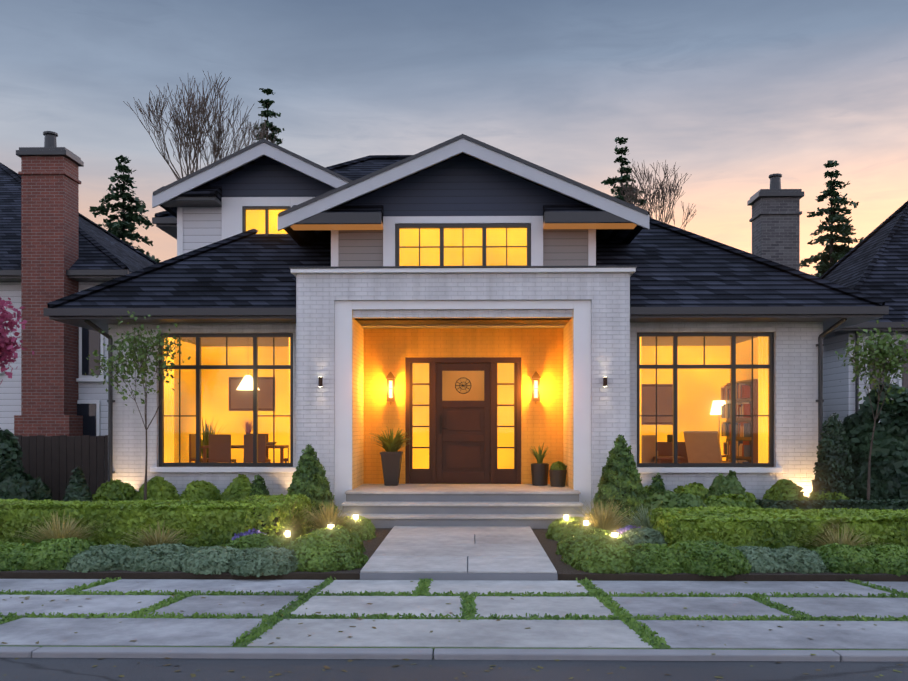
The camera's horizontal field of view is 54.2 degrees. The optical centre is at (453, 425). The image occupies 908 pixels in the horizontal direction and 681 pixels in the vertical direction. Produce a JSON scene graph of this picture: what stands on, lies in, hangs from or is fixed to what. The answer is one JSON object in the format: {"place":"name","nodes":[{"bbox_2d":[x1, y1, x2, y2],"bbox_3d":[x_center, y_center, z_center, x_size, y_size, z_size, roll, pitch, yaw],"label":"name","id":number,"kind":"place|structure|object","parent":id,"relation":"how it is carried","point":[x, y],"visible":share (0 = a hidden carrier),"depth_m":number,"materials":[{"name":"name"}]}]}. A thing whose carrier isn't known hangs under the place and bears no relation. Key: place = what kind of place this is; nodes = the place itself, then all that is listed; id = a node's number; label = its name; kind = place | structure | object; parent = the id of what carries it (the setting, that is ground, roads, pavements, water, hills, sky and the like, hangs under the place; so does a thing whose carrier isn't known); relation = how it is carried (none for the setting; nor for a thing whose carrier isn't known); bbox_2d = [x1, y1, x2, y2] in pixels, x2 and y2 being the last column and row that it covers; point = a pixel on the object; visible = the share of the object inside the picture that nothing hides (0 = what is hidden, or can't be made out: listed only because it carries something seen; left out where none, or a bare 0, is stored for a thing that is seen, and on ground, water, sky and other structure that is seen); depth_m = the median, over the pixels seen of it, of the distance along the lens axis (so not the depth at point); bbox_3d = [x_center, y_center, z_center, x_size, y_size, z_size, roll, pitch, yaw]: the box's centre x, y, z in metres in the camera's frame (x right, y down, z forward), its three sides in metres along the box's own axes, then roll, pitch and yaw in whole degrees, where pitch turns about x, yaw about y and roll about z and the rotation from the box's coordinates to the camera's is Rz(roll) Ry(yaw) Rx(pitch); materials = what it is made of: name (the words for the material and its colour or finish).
{"place":"outdoors","nodes":[
{"label":"outdoors","id":0,"kind":"place"},
{"bbox_2d":[0,498,297,547],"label":"hedge","id":1,"kind":"object","parent":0,"point":[206,522],"depth_m":11.48,"materials":[{"name":"plant"}]},
{"bbox_2d":[122,520,194,545],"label":"grass","id":2,"kind":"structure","parent":0,"point":[158,539],"depth_m":11.02,"materials":[{"name":"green plant"}]},
{"bbox_2d":[0,658,907,680],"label":"road asphalt","id":3,"kind":"structure","parent":0,"point":[77,669],"depth_m":6.27,"materials":[{"name":"asphalt"}]},
{"bbox_2d":[2,581,903,678],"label":"fallen leaves","id":4,"kind":"object","parent":3,"relation":"on","point":[194,675],"visible":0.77,"depth_m":6.52,"materials":[{"name":"brown plant"}]},
{"bbox_2d":[0,576,907,653],"bbox_3d":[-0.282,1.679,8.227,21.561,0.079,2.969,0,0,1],"label":"grass strips","id":5,"kind":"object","parent":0,"point":[605,599],"depth_m":8.07,"materials":[{"name":"plant"}]},
{"bbox_2d":[0,528,907,581],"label":"garden bed soil","id":6,"kind":"structure","parent":0,"point":[565,572],"depth_m":9.76,"materials":[{"name":"soil"}]},
{"bbox_2d":[0,428,22,468],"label":"boundary shrub","id":7,"kind":"object","parent":6,"relation":"on","point":[9,450],"visible":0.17,"depth_m":15.51,"materials":[{"name":"green plant"}]},
{"bbox_2d":[0,297,33,383],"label":"pink tree","id":8,"kind":"object","parent":6,"relation":"on","point":[7,343],"depth_m":14.03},
{"bbox_2d":[0,541,33,570],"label":"border","id":9,"kind":"object","parent":6,"relation":"on","point":[10,553],"depth_m":10.05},
{"bbox_2d":[0,461,52,500],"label":"boundary shrub","id":10,"kind":"object","parent":6,"relation":"on","point":[17,482],"visible":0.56,"depth_m":14.68,"materials":[{"name":"green plant"}]},
{"bbox_2d":[7,509,105,542],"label":"ornamental grass","id":11,"kind":"object","parent":6,"relation":"on","point":[56,531],"depth_m":11.10,"materials":[{"name":"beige plant"}]},
{"bbox_2d":[23,537,96,570],"bbox_3d":[-4.626,1.477,10.420,1.015,0.336,0.995,0,0,1],"label":"shrub","id":12,"kind":"object","parent":6,"relation":"on","point":[57,559],"depth_m":10.10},
{"bbox_2d":[63,466,92,501],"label":"shrub","id":13,"kind":"object","parent":6,"relation":"on","point":[81,488],"depth_m":14.44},
{"bbox_2d":[64,543,131,572],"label":"shrub","id":14,"kind":"object","parent":6,"relation":"on","point":[101,560],"depth_m":10.00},
{"bbox_2d":[92,479,137,500],"bbox_3d":[-5.895,1.296,15.480,0.989,0.752,0.882,0,0,1],"label":"box ball","id":15,"kind":"object","parent":6,"relation":"on","point":[116,490],"depth_m":15.27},
{"bbox_2d":[85,311,190,499],"bbox_3d":[-5.366,-0.160,14.777,1.869,3.562,2.362,0,0,1],"label":"young tree","id":16,"kind":"object","parent":6,"relation":"on","point":[122,344],"depth_m":14.78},
{"bbox_2d":[116,543,193,571],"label":"shrub","id":17,"kind":"object","parent":6,"relation":"on","point":[138,561],"depth_m":10.03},
{"bbox_2d":[134,476,179,500],"bbox_3d":[-5.132,1.270,15.456,0.946,0.813,0.947,0,0,1],"label":"box ball","id":18,"kind":"object","parent":6,"relation":"on","point":[160,488],"visible":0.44,"depth_m":15.25,"materials":[{"name":"green plant"}]},
{"bbox_2d":[179,480,221,500],"bbox_3d":[-4.369,1.310,15.460,0.925,0.726,0.914,0,0,1],"label":"box ball","id":19,"kind":"object","parent":6,"relation":"on","point":[201,489],"visible":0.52,"depth_m":15.23,"materials":[{"name":"green plant"}]},
{"bbox_2d":[177,545,245,574],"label":"shrub","id":20,"kind":"object","parent":6,"relation":"on","point":[203,560],"depth_m":9.87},
{"bbox_2d":[220,474,252,499],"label":"shrub","id":21,"kind":"object","parent":6,"relation":"on","point":[242,483],"depth_m":15.18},
{"bbox_2d":[223,533,291,553],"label":"shrub","id":22,"kind":"object","parent":6,"relation":"on","point":[250,541],"depth_m":10.69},
{"bbox_2d":[249,474,269,496],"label":"shrub","id":23,"kind":"object","parent":6,"relation":"on","point":[260,488],"depth_m":15.16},
{"bbox_2d":[228,546,301,576],"bbox_3d":[-2.169,1.522,10.205,1.070,0.244,1.231,0,0,1],"label":"shrub","id":24,"kind":"object","parent":6,"relation":"on","point":[253,564],"depth_m":9.82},
{"bbox_2d":[237,493,311,537],"bbox_3d":[-2.683,1.345,13.153,1.048,0.623,1.312,0,0,1],"label":"hedge","id":25,"kind":"object","parent":6,"relation":"on","point":[302,502],"visible":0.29,"depth_m":13.14,"materials":[{"name":"green plant"}]},
{"bbox_2d":[287,444,337,528],"bbox_3d":[-2.325,0.973,14.394,1.058,1.385,1.098,0,0,1],"label":"conical shrub","id":26,"kind":"object","parent":6,"relation":"on","point":[303,476],"depth_m":14.23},
{"bbox_2d":[281,535,349,550],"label":"shrub","id":27,"kind":"object","parent":6,"relation":"on","point":[310,540],"visible":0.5,"depth_m":10.54,"materials":[{"name":"green plant"}]},
{"bbox_2d":[291,543,368,571],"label":"shrub","id":28,"kind":"object","parent":6,"relation":"on","point":[313,560],"depth_m":10.02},
{"bbox_2d":[294,529,365,552],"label":"shrub","id":29,"kind":"object","parent":6,"relation":"on","point":[346,537],"depth_m":11.25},
{"bbox_2d":[304,500,359,528],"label":"ornamental grass","id":30,"kind":"object","parent":6,"relation":"on","point":[327,518],"depth_m":12.67,"materials":[{"name":"beige plant"}]},
{"bbox_2d":[334,522,376,540],"bbox_3d":[-1.549,1.517,12.839,0.849,0.257,0.920,0,0,1],"label":"walk border","id":31,"kind":"object","parent":6,"relation":"on","point":[366,532],"depth_m":12.67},
{"bbox_2d":[337,484,585,580],"bbox_3d":[0.112,1.424,13.248,3.940,0.650,7.140,0,0,1],"label":"walk and steps","id":32,"kind":"object","parent":6,"relation":"on","point":[461,532],"visible":0.75,"depth_m":13.96,"materials":[{"name":"concrete"}]},
{"bbox_2d":[380,451,402,485],"bbox_3d":[-1.153,0.787,16.391,0.400,0.624,0.400,0,0,1],"label":"tall planter","id":33,"kind":"object","parent":32,"relation":"on","point":[391,464],"visible":0.98,"depth_m":16.23,"materials":[{"name":"grey"}]},
{"bbox_2d":[366,427,415,451],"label":"fern","id":34,"kind":"object","parent":33,"relation":"on","point":[390,444],"visible":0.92,"depth_m":16.27,"materials":[{"name":"green plant"}]},
{"bbox_2d":[531,463,548,485],"bbox_3d":[1.588,0.897,16.393,0.334,0.404,0.339,0,0,1],"label":"round planter","id":35,"kind":"object","parent":32,"relation":"on","point":[539,472],"visible":0.96,"depth_m":16.26,"materials":[{"name":"grey"}]},
{"bbox_2d":[549,470,566,486],"bbox_3d":[1.883,0.947,16.088,0.314,0.304,0.319,0,0,1],"label":"round planter","id":36,"kind":"object","parent":32,"relation":"on","point":[557,478],"visible":0.88,"depth_m":15.96,"materials":[{"name":"grey"}]},
{"bbox_2d":[289,266,636,518],"bbox_3d":[0.162,-0.481,16.053,5.900,4.460,2.030,0,0,1],"label":"entry portal","id":37,"kind":"object","parent":6,"relation":"on","point":[575,419],"visible":0.81,"depth_m":15.20,"materials":[{"name":"white brick"}]},
{"bbox_2d":[386,372,395,404],"bbox_3d":[-1.196,-0.715,16.750,0.170,0.628,0.185,0,0,1],"label":"sconce","id":38,"kind":"object","parent":37,"relation":"attached to","point":[390,377],"visible":1,"depth_m":16.72,"materials":[{"name":"glass"}]},
{"bbox_2d":[405,357,520,483],"bbox_3d":[0.178,-0.101,16.963,2.200,2.400,0.310,0,0,1],"label":"front door","id":39,"kind":"structure","parent":37,"relation":"attached to","point":[463,419],"depth_m":16.90,"materials":[{"name":"brown wood"}]},
{"bbox_2d":[531,372,540,402],"bbox_3d":[1.543,-0.715,16.701,0.170,0.628,0.185,0,0,1],"label":"sconce","id":40,"kind":"object","parent":37,"relation":"attached to","point":[535,377],"visible":1,"depth_m":16.67,"materials":[{"name":"black metal"}]},
{"bbox_2d":[84,318,846,481],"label":"downspouts","id":41,"kind":"object","parent":6,"relation":"on","point":[110,401],"visible":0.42,"depth_m":15.92,"materials":[{"name":"grey"}]},
{"bbox_2d":[545,521,588,540],"bbox_3d":[1.756,1.510,12.773,0.874,0.273,0.892,0,0,1],"label":"walk border","id":42,"kind":"object","parent":6,"relation":"on","point":[555,532],"depth_m":12.65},
{"bbox_2d":[555,528,623,554],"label":"shrub","id":43,"kind":"object","parent":6,"relation":"on","point":[565,545],"depth_m":11.17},
{"bbox_2d":[560,535,629,564],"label":"shrub","id":44,"kind":"object","parent":6,"relation":"on","point":[567,556],"visible":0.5,"depth_m":10.50,"materials":[{"name":"green plant"}]},
{"bbox_2d":[561,498,637,531],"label":"ornamental grass","id":45,"kind":"object","parent":6,"relation":"on","point":[601,519],"depth_m":12.42,"materials":[{"name":"beige plant"}]},
{"bbox_2d":[570,542,632,573],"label":"shrub","id":46,"kind":"object","parent":6,"relation":"on","point":[596,562],"depth_m":9.88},
{"bbox_2d":[588,434,647,529],"bbox_3d":[2.692,0.902,14.204,1.147,1.542,1.152,0,0,1],"label":"conical shrub","id":47,"kind":"object","parent":6,"relation":"on","point":[608,484],"depth_m":14.00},
{"bbox_2d":[608,504,653,528],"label":"walk grass","id":48,"kind":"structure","parent":6,"relation":"on","point":[644,522],"depth_m":12.22,"materials":[{"name":"green plant"}]},
{"bbox_2d":[618,526,667,546],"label":"shrub","id":49,"kind":"object","parent":6,"relation":"on","point":[654,536],"depth_m":11.14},
{"bbox_2d":[626,543,685,573],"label":"shrub","id":50,"kind":"object","parent":6,"relation":"on","point":[652,562],"depth_m":9.88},
{"bbox_2d":[631,489,706,525],"bbox_3d":[3.269,1.309,13.248,1.216,0.737,1.122,0,0,1],"label":"shrub","id":51,"kind":"object","parent":6,"relation":"on","point":[667,499],"visible":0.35,"depth_m":13.08,"materials":[{"name":"green plant"}]},
{"bbox_2d":[673,482,708,500],"bbox_3d":[4.074,1.315,15.327,0.953,0.712,0.905,0,0,1],"label":"box ball","id":52,"kind":"object","parent":6,"relation":"on","point":[698,489],"visible":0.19,"depth_m":15.10,"materials":[{"name":"green plant"}]},
{"bbox_2d":[669,539,751,576],"bbox_3d":[2.891,1.472,10.159,0.985,0.348,1.152,0,0,1],"label":"shrub","id":53,"kind":"object","parent":6,"relation":"on","point":[705,552],"depth_m":9.76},
{"bbox_2d":[703,470,748,500],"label":"shrub","id":54,"kind":"object","parent":6,"relation":"on","point":[730,483],"visible":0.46,"depth_m":14.27,"materials":[{"name":"green plant"}]},
{"bbox_2d":[704,493,760,508],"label":"shrub","id":55,"kind":"object","parent":6,"relation":"on","point":[732,500],"visible":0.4,"depth_m":13.29,"materials":[{"name":"green plant"}]},
{"bbox_2d":[732,545,790,572],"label":"shrub","id":56,"kind":"object","parent":6,"relation":"on","point":[769,562],"depth_m":9.89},
{"bbox_2d":[763,479,808,500],"bbox_3d":[5.706,1.289,15.246,0.928,0.767,0.915,0,0,1],"label":"box ball","id":57,"kind":"object","parent":6,"relation":"on","point":[784,489],"visible":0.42,"depth_m":15.09,"materials":[{"name":"green plant"}]},
{"bbox_2d":[774,546,830,573],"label":"shrub","id":58,"kind":"object","parent":6,"relation":"on","point":[808,561],"depth_m":9.87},
{"bbox_2d":[809,487,849,499],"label":"shrub","id":59,"kind":"object","parent":6,"relation":"on","point":[815,495],"visible":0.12,"depth_m":15.04,"materials":[{"name":"green plant"}]},
{"bbox_2d":[755,498,907,509],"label":"hedge","id":60,"kind":"object","parent":6,"relation":"on","point":[882,504],"depth_m":14.17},
{"bbox_2d":[790,523,889,547],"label":"ornamental grass","id":61,"kind":"object","parent":6,"relation":"on","point":[841,540],"depth_m":10.60,"materials":[{"name":"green plant"}]},
{"bbox_2d":[809,543,879,573],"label":"shrub","id":62,"kind":"object","parent":6,"relation":"on","point":[833,554],"depth_m":9.83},
{"bbox_2d":[835,319,907,499],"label":"young tree","id":63,"kind":"object","parent":6,"relation":"on","point":[886,350],"depth_m":14.86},
{"bbox_2d":[864,544,907,576],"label":"shrub","id":64,"kind":"object","parent":6,"relation":"on","point":[897,565],"depth_m":9.83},
{"bbox_2d":[0,0,907,275],"label":"sky","id":65,"kind":"structure","parent":0,"point":[735,94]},
{"bbox_2d":[436,483,490,483],"bbox_3d":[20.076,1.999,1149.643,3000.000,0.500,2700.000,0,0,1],"label":"ground","id":66,"kind":"structure","parent":0,"point":[463,483],"depth_m":26.91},
{"bbox_2d":[16,131,83,415],"bbox_3d":[-9.827,-2.691,21.596,1.210,8.880,0.980,0,0,1],"label":"brick chimney","id":67,"kind":"object","parent":66,"relation":"on","point":[49,174],"visible":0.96,"depth_m":21.20,"materials":[{"name":"brick"}]},
{"bbox_2d":[14,415,82,435],"bbox_3d":[-9.827,0.749,21.571,1.330,2.000,0.850,0,0,1],"label":"chimney base","id":68,"kind":"object","parent":67,"relation":"attached to","point":[47,425],"visible":0.38,"depth_m":21.15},
{"bbox_2d":[0,282,107,435],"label":"neighbouring house","id":69,"kind":"structure","parent":66,"relation":"on","point":[92,406],"depth_m":21.98,"materials":[{"name":"white"}]},
{"bbox_2d":[0,163,156,281],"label":"neighbour roof","id":70,"kind":"structure","parent":69,"relation":"on","point":[105,255],"depth_m":23.15,"materials":[{"name":"tile"}]},
{"bbox_2d":[14,435,107,500],"bbox_3d":[-7.673,0.964,16.992,3.800,1.570,0.070,0,0,1],"label":"fence","id":71,"kind":"object","parent":66,"relation":"on","point":[52,462],"visible":0.25,"depth_m":16.95,"materials":[{"name":"brown wood"}]},
{"bbox_2d":[89,155,160,262],"bbox_3d":[-13.728,-4.632,36.069,8.519,12.763,9.331,0,0,1],"label":"conifer","id":72,"kind":"object","parent":66,"relation":"on","point":[129,223],"depth_m":35.91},
{"bbox_2d":[123,71,278,179],"bbox_3d":[-11.366,-6.831,39.879,5.637,17.164,7.230,0,0,20],"label":"bare tree","id":73,"kind":"object","parent":66,"relation":"on","point":[201,108],"visible":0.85,"depth_m":38.95,"materials":[{"name":"brown plant"}]},
{"bbox_2d":[253,88,284,144],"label":"conifer","id":74,"kind":"object","parent":66,"relation":"on","point":[265,113],"depth_m":41.94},
{"bbox_2d":[0,579,907,648],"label":"pavers","id":75,"kind":"object","parent":66,"relation":"on","point":[710,634],"visible":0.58,"depth_m":7.91,"materials":[{"name":"concrete"}]},
{"bbox_2d":[0,646,907,661],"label":"kerb and gutter","id":76,"kind":"structure","parent":66,"relation":"on","point":[464,654],"depth_m":6.59,"materials":[{"name":"concrete"}]},
{"bbox_2d":[108,322,822,499],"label":"house wings","id":77,"kind":"object","parent":66,"relation":"on","point":[795,399],"visible":0.21,"depth_m":16.06},
{"bbox_2d":[159,333,292,466],"bbox_3d":[-4.184,-0.476,16.340,2.500,2.450,0.090,0,0,1],"label":"window","id":78,"kind":"structure","parent":77,"relation":"on","point":[198,366],"depth_m":16.30,"materials":[{"name":"black"}]},
{"bbox_2d":[164,337,289,462],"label":"curtains","id":79,"kind":"object","parent":78,"relation":"hanging from","point":[169,423],"depth_m":16.68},
{"bbox_2d":[174,339,288,462],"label":"interior wall","id":80,"kind":"structure","parent":77,"relation":"in","point":[232,420],"depth_m":20.91,"materials":[{"name":"paint"}]},
{"bbox_2d":[229,377,272,410],"bbox_3d":[-4.754,-0.751,20.868,1.100,0.800,0.035,0,0,1],"label":"picture","id":81,"kind":"object","parent":80,"relation":"attached to","point":[247,396],"depth_m":20.85,"materials":[{"name":"brown wood"}]},
{"bbox_3d":[-4.296,1.138,18.497,2.600,0.014,2.000,0,0,1],"label":"rug","id":82,"kind":"object","parent":80,"relation":"on","visible":0},
{"bbox_2d":[189,434,208,462],"bbox_3d":[-5.246,0.659,18.514,0.440,0.980,0.440,0,0,1],"label":"dining chair","id":83,"kind":"object","parent":82,"relation":"on","point":[192,443],"depth_m":18.41,"materials":[{"name":"brown wood"}]},
{"bbox_2d":[209,434,235,462],"bbox_3d":[-4.657,0.659,17.854,0.440,0.980,0.440,0,0,1],"label":"dining chair","id":84,"kind":"object","parent":82,"relation":"on","point":[216,456],"depth_m":17.63,"materials":[{"name":"brown wood"}]},
{"bbox_2d":[201,445,288,462],"bbox_3d":[-4.296,0.779,18.497,1.700,0.740,0.900,0,0,1],"label":"dining table","id":85,"kind":"object","parent":82,"relation":"on","point":[281,447],"depth_m":18.09,"materials":[{"name":"brown wood"}]},
{"bbox_2d":[244,434,270,462],"bbox_3d":[-3.957,0.659,17.841,0.440,0.980,0.440,0,0,1],"label":"dining chair","id":86,"kind":"object","parent":82,"relation":"on","point":[248,442],"depth_m":17.62,"materials":[{"name":"brown wood"}]},
{"bbox_2d":[43,217,888,346],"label":"roof","id":87,"kind":"structure","parent":77,"relation":"on","point":[678,275],"depth_m":16.14,"materials":[{"name":"tile"}]},
{"bbox_2d":[157,157,334,255],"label":"gable wall","id":88,"kind":"structure","parent":87,"relation":"on","point":[209,214],"depth_m":18.33,"materials":[{"name":"white"}]},
{"bbox_2d":[152,139,352,217],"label":"gable roof","id":89,"kind":"structure","parent":88,"relation":"on","point":[241,159],"depth_m":17.77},
{"bbox_2d":[242,206,290,235],"bbox_3d":[-3.868,-4.071,18.345,1.000,0.920,0.090,0,0,1],"label":"window","id":90,"kind":"structure","parent":88,"relation":"attached to","point":[265,208],"depth_m":18.31,"materials":[{"name":"black"}]},
{"bbox_2d":[152,155,411,238],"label":"hip roof","id":91,"kind":"structure","parent":87,"relation":"on","point":[353,170],"depth_m":22.72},
{"bbox_2d":[290,155,636,327],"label":"gable wall","id":92,"kind":"structure","parent":87,"relation":"on","point":[463,189],"depth_m":16.35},
{"bbox_2d":[246,210,526,265],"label":"glowing window panels","id":93,"kind":"object","parent":92,"relation":"on","point":[516,258],"depth_m":16.42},
{"bbox_2d":[395,223,530,265],"bbox_3d":[0.167,-3.296,16.343,2.500,0.850,0.090,0,0,1],"label":"window","id":94,"kind":"structure","parent":92,"relation":"on","point":[462,226],"depth_m":16.30,"materials":[{"name":"black"}]},
{"bbox_2d":[278,134,648,245],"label":"gable roof","id":95,"kind":"structure","parent":92,"relation":"on","point":[445,151],"depth_m":15.75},
{"bbox_2d":[641,338,757,460],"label":"interior wall","id":96,"kind":"structure","parent":77,"relation":"in","point":[688,403],"depth_m":20.72,"materials":[{"name":"paint"}]},
{"bbox_2d":[641,384,672,424],"bbox_3d":[4.545,-0.501,20.704,1.250,0.950,0.035,0,0,1],"label":"picture","id":97,"kind":"object","parent":96,"relation":"attached to","point":[648,402],"depth_m":20.68,"materials":[{"name":"brown wood"}]},
{"bbox_2d":[657,435,687,462],"bbox_3d":[4.538,0.624,20.341,1.800,1.050,0.440,0,0,1],"label":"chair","id":98,"kind":"object","parent":96,"relation":"on","point":[665,450],"depth_m":20.11,"materials":[{"name":"brown wood"}]},
{"bbox_2d":[640,337,767,462],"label":"curtains","id":99,"kind":"object","parent":96,"relation":"hanging from","point":[762,388],"depth_m":16.49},
{"bbox_2d":[721,379,757,462],"bbox_3d":[6.163,0.099,18.912,0.460,2.100,1.800,0,0,1],"label":"bookshelf","id":100,"kind":"object","parent":96,"relation":"on","point":[742,390],"depth_m":18.30,"materials":[{"name":"brown wood"}]},
{"bbox_3d":[4.605,1.138,18.440,2.400,0.014,1.800,0,0,1],"label":"rug","id":101,"kind":"object","parent":96,"relation":"on","visible":0},
{"bbox_2d":[641,435,657,462],"bbox_3d":[3.830,0.674,18.942,0.760,0.950,0.920,0,0,36],"label":"armchair","id":102,"kind":"object","parent":101,"relation":"on","point":[646,444],"depth_m":18.66,"materials":[{"name":"fabric"}]},
{"bbox_2d":[683,431,728,462],"bbox_3d":[5.082,0.626,17.824,0.709,1.050,0.987,0,0,31],"label":"lounge chair","id":103,"kind":"object","parent":101,"relation":"on","point":[704,455],"depth_m":17.54,"materials":[{"name":"fabric"}]},
{"bbox_2d":[637,332,773,466],"bbox_3d":[4.565,-0.476,16.185,2.500,2.450,0.090,0,0,1],"label":"window","id":104,"kind":"structure","parent":77,"relation":"on","point":[733,366],"depth_m":16.15,"materials":[{"name":"black"}]},
{"bbox_2d":[601,137,646,206],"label":"conifer","id":105,"kind":"object","parent":66,"relation":"on","point":[625,178],"depth_m":43.48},
{"bbox_2d":[619,160,696,228],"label":"bare tree","id":106,"kind":"object","parent":66,"relation":"on","point":[663,194],"visible":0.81,"depth_m":44.20,"materials":[{"name":"brown plant"}]},
{"bbox_2d":[800,160,863,276],"bbox_3d":[17.041,-5.043,39.988,7.500,13.584,7.117,0,0,1],"label":"conifer","id":107,"kind":"object","parent":66,"relation":"on","point":[824,257],"depth_m":39.36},
{"bbox_2d":[823,332,907,434],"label":"neighbour house","id":108,"kind":"structure","parent":66,"relation":"on","point":[841,390],"depth_m":20.95,"materials":[{"name":"white"}]},
{"bbox_2d":[819,201,907,338],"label":"neighbour roof","id":109,"kind":"structure","parent":108,"relation":"on","point":[874,263],"depth_m":21.73,"materials":[{"name":"tile"}]},
{"bbox_2d":[841,382,907,499],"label":"boundary shrub","id":110,"kind":"object","parent":66,"relation":"on","point":[889,455],"depth_m":16.35,"materials":[{"name":"plant"}]},
{"bbox_2d":[647,473,664,494],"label":"conical shrub","id":111,"kind":"object","parent":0,"point":[655,486],"depth_m":14.96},
{"bbox_2d":[747,173,803,270],"bbox_3d":[8.431,-2.416,23.273,1.160,8.330,0.980,0,0,1],"label":"chimney","id":112,"kind":"object","parent":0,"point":[776,214],"visible":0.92,"depth_m":22.87,"materials":[{"name":"brick"}]},
{"bbox_2d":[645,506,907,549],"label":"hedge","id":113,"kind":"object","parent":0,"point":[772,528],"depth_m":10.87,"materials":[{"name":"plant"}]},
{"bbox_2d":[812,413,857,499],"bbox_3d":[6.572,0.719,15.309,0.843,1.902,0.842,0,0,1],"label":"conical shrub","id":114,"kind":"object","parent":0,"point":[825,453],"depth_m":15.12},
{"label":"house plant","id":115,"kind":"object","parent":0,"visible":0},
{"bbox_2d":[201,418,229,457],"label":"house plant leaves","id":116,"kind":"object","parent":115,"relation":"in","point":[205,440],"depth_m":20.09,"materials":[{"name":"green plant"}]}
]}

